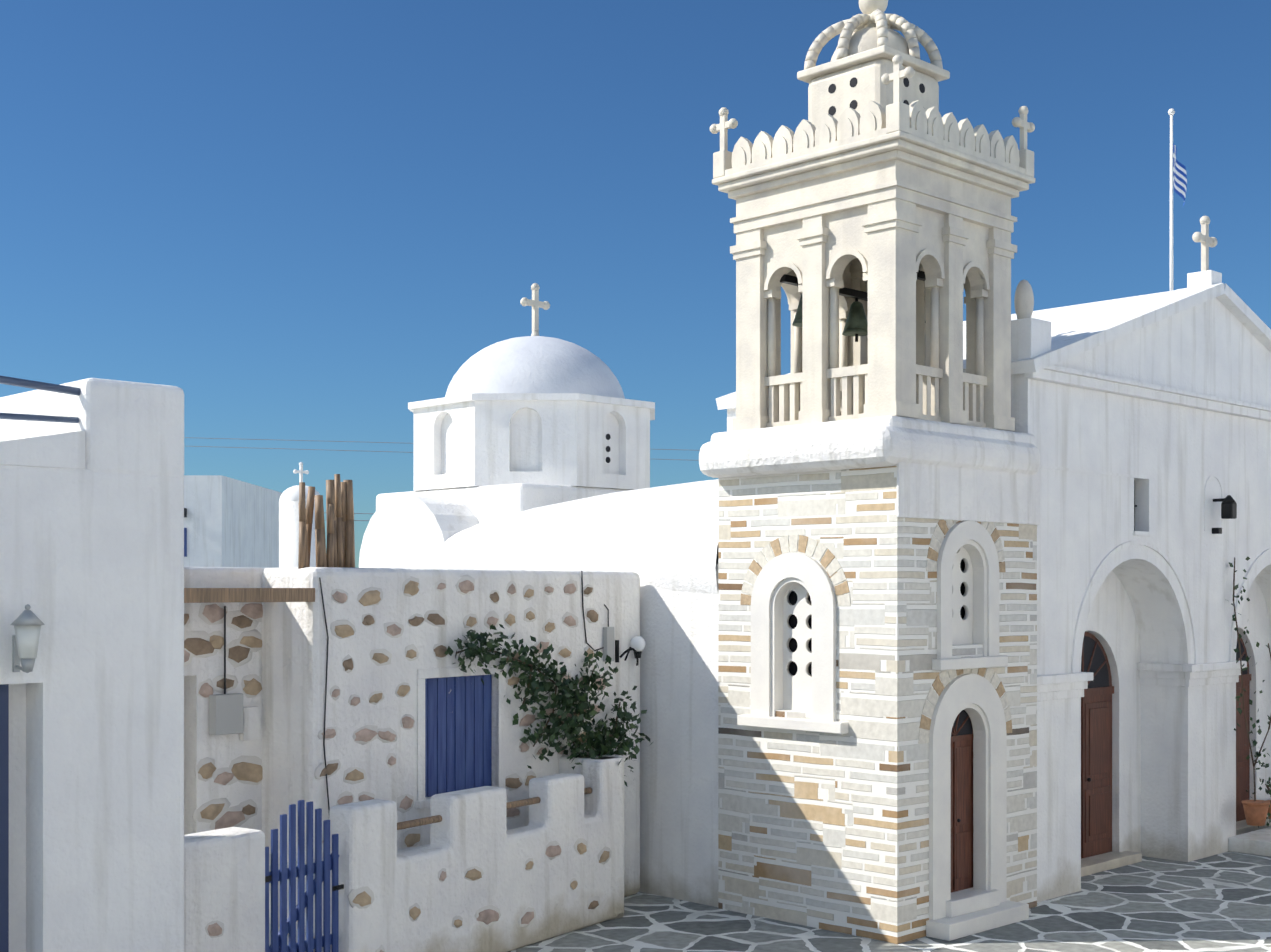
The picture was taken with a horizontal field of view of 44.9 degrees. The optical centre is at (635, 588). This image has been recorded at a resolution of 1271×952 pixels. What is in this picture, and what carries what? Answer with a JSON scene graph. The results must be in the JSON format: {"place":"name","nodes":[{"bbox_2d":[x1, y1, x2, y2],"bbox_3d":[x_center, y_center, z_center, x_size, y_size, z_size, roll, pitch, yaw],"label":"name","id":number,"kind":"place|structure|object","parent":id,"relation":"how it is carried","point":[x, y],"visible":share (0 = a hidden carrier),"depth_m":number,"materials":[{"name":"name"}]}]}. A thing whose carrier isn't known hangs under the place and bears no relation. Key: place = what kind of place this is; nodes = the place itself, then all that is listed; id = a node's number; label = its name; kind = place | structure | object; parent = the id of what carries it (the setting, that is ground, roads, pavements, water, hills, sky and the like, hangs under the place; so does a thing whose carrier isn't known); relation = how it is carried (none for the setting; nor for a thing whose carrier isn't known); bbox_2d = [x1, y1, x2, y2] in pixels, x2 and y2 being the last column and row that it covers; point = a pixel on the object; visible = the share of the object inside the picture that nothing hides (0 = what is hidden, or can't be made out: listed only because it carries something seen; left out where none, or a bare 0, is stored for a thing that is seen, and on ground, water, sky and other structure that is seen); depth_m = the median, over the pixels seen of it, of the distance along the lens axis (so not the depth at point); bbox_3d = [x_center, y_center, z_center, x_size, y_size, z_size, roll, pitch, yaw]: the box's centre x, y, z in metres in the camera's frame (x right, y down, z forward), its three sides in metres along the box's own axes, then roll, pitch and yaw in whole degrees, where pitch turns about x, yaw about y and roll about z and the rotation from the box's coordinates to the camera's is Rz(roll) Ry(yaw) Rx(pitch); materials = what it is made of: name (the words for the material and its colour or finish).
{"place":"outdoors","nodes":[
{"label":"outdoors","id":0,"kind":"place"},
{"bbox_2d":[0,378,183,951],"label":"house walls","id":1,"kind":"structure","parent":0,"point":[92,538],"depth_m":10.84,"materials":[{"name":"white paint"}]},
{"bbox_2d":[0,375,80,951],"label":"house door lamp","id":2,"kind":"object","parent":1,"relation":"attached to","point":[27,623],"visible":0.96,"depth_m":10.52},
{"bbox_2d":[184,474,644,810],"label":"house exterior fittings","id":3,"kind":"object","parent":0,"point":[454,728],"visible":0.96,"depth_m":15.79,"materials":[{"name":"blue wood"}]},
{"bbox_2d":[183,437,699,567],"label":"background buildings","id":4,"kind":"structure","parent":0,"point":[230,522],"depth_m":41.69,"materials":[{"name":"white paint"}]},
{"bbox_2d":[0,0,1270,567],"label":"sky","id":5,"kind":"structure","parent":0,"point":[299,219],"materials":[{"name":"blue"}]},
{"bbox_2d":[508,851,1270,951],"bbox_3d":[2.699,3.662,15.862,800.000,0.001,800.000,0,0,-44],"label":"stone pavement","id":6,"kind":"structure","parent":0,"point":[1220,902],"depth_m":16.75,"materials":[{"name":"grey stone"}]},
{"bbox_2d":[184,753,623,951],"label":"wall merlons","id":7,"kind":"object","parent":6,"relation":"on","point":[224,871],"depth_m":14.81,"materials":[{"name":"white paint"}]},
{"bbox_2d":[265,800,343,951],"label":"blue gate pickets","id":8,"kind":"object","parent":7,"relation":"attached to","point":[319,868],"visible":0.94,"depth_m":13.28,"materials":[{"name":"paint"}]},
{"bbox_2d":[205,838,611,951],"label":"stones","id":9,"kind":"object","parent":7,"relation":"attached to","point":[363,897],"depth_m":15.13,"materials":[{"name":"stone"}]},
{"bbox_2d":[184,567,639,896],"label":"house walls","id":10,"kind":"structure","parent":6,"relation":"on","point":[286,664],"depth_m":15.08,"materials":[{"name":"white paint"}]},
{"bbox_2d":[184,575,606,847],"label":"wall stones","id":11,"kind":"object","parent":10,"relation":"in","point":[246,619],"visible":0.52,"depth_m":14.99,"materials":[{"name":"beige stone"}]},
{"bbox_2d":[444,624,652,785],"bbox_3d":[-0.947,1.397,16.899,3.126,2.057,0.905,0,0,-44],"label":"wall vine","id":12,"kind":"object","parent":10,"relation":"attached to","point":[601,744],"depth_m":16.97,"materials":[{"name":"green plant"}]},
{"bbox_2d":[359,483,628,568],"bbox_3d":[-1.934,1.047,25.038,4.560,5.230,3.760,0,0,-44],"label":"chapel base","id":13,"kind":"object","parent":6,"relation":"on","point":[411,529],"visible":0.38,"depth_m":23.31,"materials":[{"name":"white paint"}]},
{"bbox_2d":[414,400,649,490],"bbox_3d":[-1.648,-2.253,25.317,3.769,1.370,3.769,0,0,-44],"label":"dome drum","id":14,"kind":"object","parent":13,"relation":"on","point":[481,443],"visible":0.96,"depth_m":23.58,"materials":[{"name":"white paint"}]},
{"bbox_2d":[408,283,654,462],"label":"dome","id":15,"kind":"structure","parent":14,"relation":"on","point":[534,366],"depth_m":24.16,"materials":[{"name":"white paint"}]},
{"bbox_2d":[420,479,717,906],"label":"chapel wall","id":16,"kind":"structure","parent":6,"relation":"on","point":[661,542],"depth_m":18.37,"materials":[{"name":"white paint"}]},
{"bbox_2d":[718,465,1036,943],"bbox_3d":[2.790,1.187,17.700,2.700,4.950,2.500,0,0,-44],"label":"stone tower base","id":17,"kind":"object","parent":6,"relation":"on","point":[826,831],"visible":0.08,"depth_m":16.55,"materials":[{"name":"beige stone"}]},
{"bbox_2d":[699,415,1039,524],"bbox_3d":[2.683,-1.263,17.609,3.020,1.050,2.720,0,0,-44],"label":"tower ledge","id":18,"kind":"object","parent":17,"relation":"on","point":[950,471],"depth_m":16.57,"materials":[{"name":"white paint"}]},
{"bbox_2d":[710,0,1034,431],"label":"bell tower","id":19,"kind":"structure","parent":18,"relation":"on","point":[878,178],"depth_m":16.82,"materials":[{"name":"white paint"}]},
{"bbox_2d":[780,270,925,341],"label":"bells","id":20,"kind":"object","parent":19,"relation":"hanging from","point":[856,325],"visible":0.4,"depth_m":18.16,"materials":[{"name":"black metal"}]},
{"bbox_2d":[737,520,1028,940],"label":"tower door frames","id":21,"kind":"structure","parent":17,"relation":"attached to","point":[967,829],"depth_m":16.89,"materials":[{"name":"white paint"}]},
{"bbox_2d":[783,583,811,711],"bbox_3d":[1.845,0.608,16.958,0.050,1.467,0.640,0,0,-44],"label":"window slab","id":22,"kind":"structure","parent":21,"relation":"in","point":[797,691],"depth_m":16.97,"materials":[{"name":"white stone"}]},
{"bbox_2d":[952,546,972,644],"bbox_3d":[3.498,0.034,16.861,0.730,1.155,0.050,0,0,-44],"label":"window slab","id":23,"kind":"structure","parent":21,"relation":"in","point":[962,632],"depth_m":16.92,"materials":[{"name":"white stone"}]},
{"bbox_2d":[716,109,1270,876],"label":"church trim","id":24,"kind":"structure","parent":6,"relation":"on","point":[1044,341],"depth_m":20.48,"materials":[{"name":"white paint"}]},
{"bbox_2d":[1173,144,1186,205],"bbox_3d":[7.920,-6.058,22.543,0.803,0.760,0.098,0,0,-56],"label":"flag","id":25,"kind":"object","parent":24,"relation":"attached to","point":[1179,179],"visible":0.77,"depth_m":22.69,"materials":[{"name":"blue fabric"}]},
{"bbox_2d":[1225,557,1270,827],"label":"climbing plant","id":26,"kind":"object","parent":24,"relation":"attached to","point":[1259,731],"depth_m":21.40,"materials":[{"name":"green plant"}]},
{"bbox_2d":[1242,800,1270,825],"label":"church terracotta pots","id":27,"kind":"object","parent":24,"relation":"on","point":[1256,811],"visible":1,"depth_m":21.18,"materials":[{"name":"orange ceramic"}]},
{"bbox_2d":[1259,777,1270,796],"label":"plant leaves","id":28,"kind":"object","parent":27,"relation":"on","point":[1267,790],"visible":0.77,"depth_m":21.86,"materials":[{"name":"green plant"}]},
{"bbox_2d":[727,297,1270,901],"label":"church facade","id":29,"kind":"structure","parent":6,"relation":"on","point":[1173,773],"depth_m":20.67,"materials":[{"name":"white paint"}]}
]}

